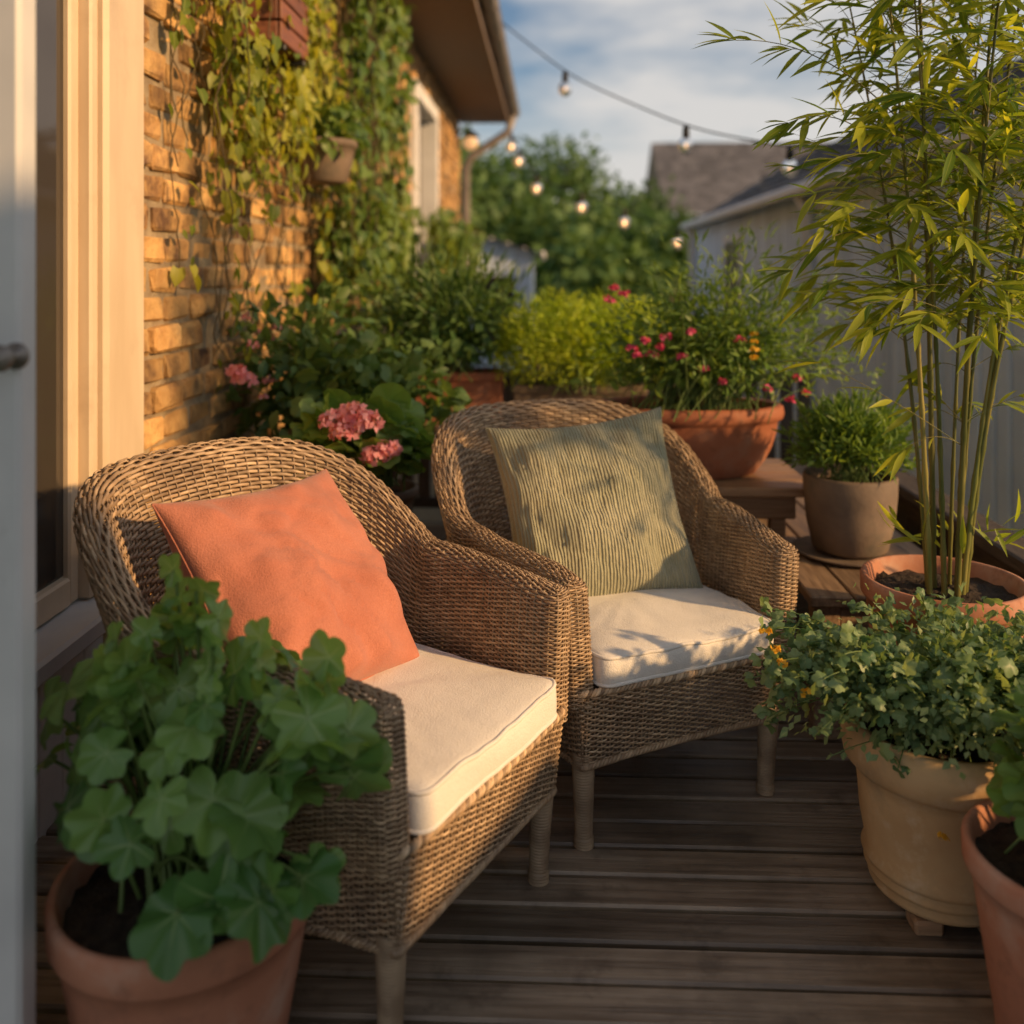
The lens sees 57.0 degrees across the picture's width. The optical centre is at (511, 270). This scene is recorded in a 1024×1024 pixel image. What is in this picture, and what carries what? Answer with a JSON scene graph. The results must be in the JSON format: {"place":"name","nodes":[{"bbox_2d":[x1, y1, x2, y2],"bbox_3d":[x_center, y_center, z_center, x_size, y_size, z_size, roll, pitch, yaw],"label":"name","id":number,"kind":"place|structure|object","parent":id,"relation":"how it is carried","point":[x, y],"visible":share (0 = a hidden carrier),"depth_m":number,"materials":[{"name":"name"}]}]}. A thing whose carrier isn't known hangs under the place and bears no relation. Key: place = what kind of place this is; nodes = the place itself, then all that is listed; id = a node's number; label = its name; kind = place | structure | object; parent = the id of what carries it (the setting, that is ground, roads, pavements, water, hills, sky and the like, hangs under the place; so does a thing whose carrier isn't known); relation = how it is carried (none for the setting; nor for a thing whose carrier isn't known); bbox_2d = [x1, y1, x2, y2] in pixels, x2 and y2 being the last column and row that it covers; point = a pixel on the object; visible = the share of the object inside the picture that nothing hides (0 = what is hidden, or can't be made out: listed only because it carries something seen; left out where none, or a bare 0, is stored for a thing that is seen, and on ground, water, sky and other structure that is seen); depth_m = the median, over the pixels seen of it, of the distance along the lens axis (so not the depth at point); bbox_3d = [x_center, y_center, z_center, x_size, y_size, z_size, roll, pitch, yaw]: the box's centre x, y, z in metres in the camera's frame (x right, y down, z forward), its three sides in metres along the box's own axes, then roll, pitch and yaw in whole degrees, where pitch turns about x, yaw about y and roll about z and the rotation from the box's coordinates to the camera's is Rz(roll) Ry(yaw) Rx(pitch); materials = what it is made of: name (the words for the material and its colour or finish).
{"place":"outdoors","nodes":[
{"label":"outdoors","id":0,"kind":"place"},
{"bbox_2d":[459,0,1023,208],"label":"sky","id":1,"kind":"structure","parent":0,"point":[641,53],"materials":[{"name":"blue"}]},
{"bbox_2d":[644,142,858,318],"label":"distant house","id":2,"kind":"structure","parent":0,"point":[709,176],"depth_m":34.06,"materials":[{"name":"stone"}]},
{"bbox_2d":[680,57,1023,537],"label":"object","id":3,"kind":"structure","parent":0,"point":[1002,480],"depth_m":6.12,"materials":[{"name":"wood"}]},
{"bbox_2d":[502,22,884,177],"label":"string lights","id":4,"kind":"object","parent":3,"relation":"hanging from","point":[685,145],"visible":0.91,"depth_m":5.98,"materials":[{"name":"black rubber"}]},
{"bbox_2d":[723,232,742,334],"bbox_3d":[2.545,0.180,10.907,0.050,1.200,0.960,0,0,2],"label":"window","id":5,"kind":"structure","parent":3,"relation":"in","point":[728,245],"depth_m":10.89,"materials":[{"name":"glass"}]},
{"label":"ground","id":6,"kind":"structure","parent":0,"visible":0},
{"bbox_2d":[36,0,519,841],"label":"brick house","id":7,"kind":"structure","parent":6,"relation":"on","point":[126,358],"depth_m":2.59,"materials":[{"name":"orange brick"}]},
{"bbox_2d":[0,0,35,1023],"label":"glazed door","id":8,"kind":"structure","parent":7,"relation":"attached to","point":[17,511],"depth_m":1.27,"materials":[{"name":"grey paint"}]},
{"bbox_2d":[36,0,143,688],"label":"window","id":9,"kind":"structure","parent":7,"relation":"in","point":[90,53],"depth_m":2.35,"materials":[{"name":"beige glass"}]},
{"bbox_2d":[167,0,304,333],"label":"climbing vine","id":10,"kind":"object","parent":7,"relation":"attached to","point":[177,275],"visible":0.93,"depth_m":2.99,"materials":[{"name":"green plant"}]},
{"bbox_2d":[227,0,313,66],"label":"wall planter","id":11,"kind":"object","parent":7,"relation":"attached to","point":[292,38],"visible":0.69,"depth_m":3.34,"materials":[{"name":"red brown wood"},{"name":"leaf"},{"name":"soil"}]},
{"bbox_2d":[200,0,369,368],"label":"climbing vine","id":12,"kind":"object","parent":7,"relation":"attached to","point":[249,78],"visible":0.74,"depth_m":3.41,"materials":[{"name":"green plant"}]},
{"bbox_2d":[280,96,373,184],"bbox_3d":[-0.833,-0.572,4.150,0.447,0.383,0.502,0,0,2],"label":"hanging pot","id":13,"kind":"object","parent":7,"relation":"attached to","point":[339,152],"visible":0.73,"depth_m":4.05,"materials":[{"name":"ceramic"}]},
{"bbox_2d":[309,0,419,333],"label":"climbing vine","id":14,"kind":"object","parent":7,"relation":"attached to","point":[378,233],"visible":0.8,"depth_m":4.85,"materials":[{"name":"green plant"}]},
{"bbox_2d":[410,78,438,280],"bbox_3d":[-0.854,-0.720,8.641,0.220,1.760,1.640,0,0,2],"label":"window","id":15,"kind":"structure","parent":7,"relation":"in","point":[424,139],"depth_m":9.31,"materials":[{"name":"white glass"}]},
{"bbox_2d":[390,205,485,367],"bbox_3d":[-0.555,0.344,8.729,0.524,1.687,5.317,0,0,2],"label":"climbing vine","id":16,"kind":"object","parent":7,"relation":"attached to","point":[446,231],"visible":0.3,"depth_m":7.55,"materials":[{"name":"green plant"}]},
{"bbox_2d":[454,126,479,149],"bbox_3d":[-0.541,-1.587,11.331,0.310,0.285,0.220,0,0,2],"label":"wall lantern","id":17,"kind":"object","parent":7,"relation":"attached to","point":[470,136],"depth_m":11.28,"materials":[{"name":"glass"}]},
{"bbox_2d":[504,120,745,248],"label":"string lights","id":18,"kind":"object","parent":7,"relation":"hanging from","point":[624,220],"visible":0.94,"depth_m":8.99,"materials":[{"name":"black rubber"}]},
{"bbox_2d":[459,124,493,227],"bbox_3d":[-3.684,-0.452,24.299,6.540,8.892,6.667,0,0,2],"label":"broadleaf tree","id":19,"kind":"object","parent":6,"relation":"on","point":[475,218],"visible":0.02,"depth_m":23.66,"materials":[{"name":"green plant"}]},
{"bbox_2d":[459,233,545,519],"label":"garden outhouse","id":20,"kind":"structure","parent":6,"relation":"on","point":[523,256],"depth_m":13.42,"materials":[{"name":"grey wood"}]},
{"bbox_2d":[479,276,514,345],"bbox_3d":[-0.213,0.580,13.394,0.500,1.000,0.010,0,0,2],"label":"window","id":21,"kind":"structure","parent":20,"relation":"in","point":[493,278],"depth_m":13.39,"materials":[{"name":"glass"}]},
{"bbox_2d":[459,124,579,257],"bbox_3d":[-1.112,-0.077,27.175,6.446,8.153,6.194,0,0,2],"label":"broadleaf tree","id":22,"kind":"object","parent":6,"relation":"on","point":[493,186],"visible":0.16,"depth_m":25.90,"materials":[{"name":"green plant"}]},
{"bbox_2d":[470,131,633,369],"bbox_3d":[0.765,-0.501,33.111,7.282,8.993,7.043,0,0,-12],"label":"broadleaf tree","id":23,"kind":"object","parent":6,"relation":"on","point":[577,182],"visible":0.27,"depth_m":31.83,"materials":[{"name":"green plant"}]},
{"bbox_2d":[421,521,698,525],"bbox_3d":[0.212,2.630,2.538,2.540,2.700,4.490,0,0,2],"label":"deck floor frame","id":24,"kind":"object","parent":6,"relation":"on","point":[438,522],"depth_m":4.79,"materials":[{"name":"brown wood"}]},
{"bbox_2d":[36,523,994,1023],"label":"deck floor","id":25,"kind":"structure","parent":24,"relation":"on","point":[702,881],"depth_m":1.84,"materials":[{"name":"brown wood"}]},
{"bbox_2d":[36,553,395,1023],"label":"potted leafy plant","id":26,"kind":"object","parent":25,"relation":"on","point":[175,897],"visible":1,"depth_m":1.36,"materials":[{"name":"green plant"}]},
{"bbox_2d":[72,436,570,1023],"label":"wicker armchair","id":27,"kind":"object","parent":25,"relation":"on","point":[530,622],"visible":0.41,"depth_m":1.90,"materials":[{"name":"wicker"}]},
{"bbox_2d":[219,643,556,835],"bbox_3d":[-0.285,0.874,1.878,0.626,0.085,0.562,0,0,30],"label":"seat cushion","id":28,"kind":"object","parent":27,"relation":"on","point":[471,727],"visible":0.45,"depth_m":1.77,"materials":[{"name":"beige fabric"}]},
{"bbox_2d":[151,469,419,743],"bbox_3d":[-0.445,0.653,1.940,0.232,0.489,0.489,-41,-22,23],"label":"throw pillow","id":29,"kind":"object","parent":28,"relation":"on","point":[299,563],"visible":0.71,"depth_m":1.87,"materials":[{"name":"orange fabric"}]},
{"bbox_2d":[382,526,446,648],"bbox_3d":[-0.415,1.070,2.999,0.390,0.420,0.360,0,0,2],"label":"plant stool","id":30,"kind":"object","parent":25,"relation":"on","point":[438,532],"visible":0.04,"depth_m":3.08,"materials":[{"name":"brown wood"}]},
{"bbox_2d":[270,382,438,548],"bbox_3d":[-0.466,0.598,2.839,0.484,0.524,0.434,0,0,-34],"label":"potted geranium","id":31,"kind":"object","parent":30,"relation":"on","point":[380,433],"visible":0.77,"depth_m":2.80,"materials":[{"name":"plant"}]},
{"bbox_2d":[289,411,567,529],"bbox_3d":[-0.101,0.960,4.089,1.630,0.640,0.444,0,0,2],"label":"plant shelf","id":32,"kind":"object","parent":25,"relation":"on","point":[436,428],"visible":0.02,"depth_m":3.89,"materials":[{"name":"brown wood"}]},
{"bbox_2d":[342,235,556,422],"bbox_3d":[-0.343,0.243,4.110,0.940,0.794,0.723,0,0,40],"label":"planter box","id":33,"kind":"object","parent":32,"relation":"on","point":[481,386],"visible":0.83,"depth_m":3.96,"materials":[{"name":"ceramic"}]},
{"bbox_2d":[488,286,681,423],"bbox_3d":[0.324,0.349,4.032,0.878,0.582,0.600,0,0,2],"label":"planter box","id":34,"kind":"object","parent":32,"relation":"on","point":[575,337],"visible":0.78,"depth_m":3.92,"materials":[{"name":"leaf"},{"name":"wood"},{"name":"soil"}]},
{"bbox_2d":[431,398,798,850],"bbox_3d":[0.227,0.844,2.555,0.848,0.876,0.906,0,0,-25],"label":"wicker armchair","id":35,"kind":"object","parent":25,"relation":"on","point":[475,518],"visible":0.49,"depth_m":2.31,"materials":[{"name":"wicker"}]},
{"bbox_2d":[571,585,773,687],"bbox_3d":[0.285,0.873,2.429,0.557,0.087,0.624,0,0,-25],"label":"seat cushion","id":36,"kind":"object","parent":35,"relation":"on","point":[639,636],"visible":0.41,"depth_m":2.21,"materials":[{"name":"beige fabric"}]},
{"bbox_2d":[485,407,702,598],"bbox_3d":[0.221,0.647,2.553,0.519,0.519,0.256,-5,-24,-13],"label":"throw pillow","id":37,"kind":"object","parent":36,"relation":"on","point":[594,507],"visible":0.79,"depth_m":2.48,"materials":[{"name":"green fabric"}]},
{"bbox_2d":[672,459,803,639],"bbox_3d":[0.602,0.990,3.280,0.780,0.580,0.484,0,0,2],"label":"planter table","id":38,"kind":"object","parent":25,"relation":"on","point":[770,490],"visible":0.29,"depth_m":3.07,"materials":[{"name":"brown wood"}]},
{"bbox_2d":[568,218,885,479],"bbox_3d":[0.717,0.262,3.213,1.024,0.877,0.656,0,0,27],"label":"oval flower planter","id":39,"kind":"object","parent":38,"relation":"on","point":[723,435],"visible":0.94,"depth_m":3.14,"materials":[{"name":"ceramic"}]},
{"bbox_2d":[712,464,922,739],"bbox_3d":[1.070,1.077,3.390,0.467,0.405,1.740,0,0,2],"label":"plank bench","id":40,"kind":"object","parent":25,"relation":"on","point":[826,589],"visible":0.18,"depth_m":2.63,"materials":[{"name":"brown wood"}]},
{"bbox_2d":[792,535,908,567],"bbox_3d":[1.043,0.867,2.910,0.340,0.014,0.340,0,0,2],"label":"plant saucer","id":41,"kind":"object","parent":40,"relation":"on","point":[804,546],"visible":0.37,"depth_m":2.87,"materials":[{"name":"ceramic"}]},
{"bbox_2d":[772,385,926,558],"bbox_3d":[1.038,0.602,2.907,0.431,0.516,0.421,0,0,44],"label":"potted herb","id":42,"kind":"object","parent":41,"relation":"on","point":[844,518],"visible":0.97,"depth_m":2.82,"materials":[{"name":"plant"}]},
{"bbox_2d":[693,0,1023,645],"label":"potted bamboo","id":43,"kind":"object","parent":25,"relation":"on","point":[929,571],"visible":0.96,"depth_m":2.23,"materials":[{"name":"plant"}]},
{"bbox_2d":[743,581,1023,936],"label":"potted ground cover","id":44,"kind":"object","parent":25,"relation":"on","point":[921,732],"visible":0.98,"depth_m":1.81,"materials":[{"name":"plant"}]},
{"bbox_2d":[816,453,1023,578],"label":"deck railing","id":45,"kind":"object","parent":25,"relation":"on","point":[908,519],"visible":0.06,"depth_m":3.00,"materials":[{"name":"brown wood"}]},
{"bbox_2d":[392,370,812,507],"bbox_3d":[0.278,0.840,4.673,2.380,0.680,0.080,0,0,2],"label":"back railing","id":46,"kind":"object","parent":45,"relation":"attached to","point":[424,498],"visible":0.04,"depth_m":4.62,"materials":[{"name":"brown wood"}]},
{"bbox_2d":[961,683,1023,1023],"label":"potted leafy plant","id":47,"kind":"object","parent":25,"relation":"on","point":[992,837],"visible":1,"depth_m":1.53,"materials":[{"name":"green plant"}]},
{"bbox_2d":[472,181,669,275],"bbox_3d":[1.490,0.838,24.943,5.312,6.327,5.665,0,0,39],"label":"broadleaf tree","id":48,"kind":"object","parent":6,"relation":"on","point":[541,237],"visible":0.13,"depth_m":23.90,"materials":[{"name":"green plant"}]},
{"bbox_2d":[534,222,688,351],"bbox_3d":[1.905,1.477,20.050,4.005,5.065,4.145,0,0,2],"label":"broadleaf tree","id":49,"kind":"object","parent":6,"relation":"on","point":[580,261],"visible":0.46,"depth_m":19.35,"materials":[{"name":"green plant"}]},
{"bbox_2d":[535,270,687,394],"bbox_3d":[3.232,1.638,15.700,8.975,4.070,3.283,0,0,2],"label":"garden hedge","id":50,"kind":"object","parent":6,"relation":"on","point":[631,276],"depth_m":15.71,"materials":[{"name":"green plant"}]},
{"bbox_2d":[560,175,699,367],"bbox_3d":[4.050,0.504,29.770,5.715,6.991,5.829,0,0,32],"label":"broadleaf tree","id":51,"kind":"object","parent":6,"relation":"on","point":[637,198],"visible":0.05,"depth_m":29.58,"materials":[{"name":"green plant"}]},
{"bbox_2d":[595,206,694,386],"bbox_3d":[3.152,1.260,22.079,3.528,5.494,4.520,0,0,36],"label":"broadleaf tree","id":52,"kind":"object","parent":6,"relation":"on","point":[665,255],"visible":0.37,"depth_m":20.88,"materials":[{"name":"green plant"}]},
{"bbox_3d":[-0.749,1.085,3.530,0.420,0.390,0.435,0,0,2],"label":"low plinth","id":53,"kind":"object","parent":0,"visible":0},
{"bbox_2d":[215,272,472,483],"bbox_3d":[-0.618,0.447,3.402,0.972,0.885,0.870,0,0,2],"label":"potted shrub","id":54,"kind":"object","parent":53,"relation":"on","point":[318,363],"visible":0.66,"depth_m":3.25,"materials":[{"name":"green plant"}]}
]}

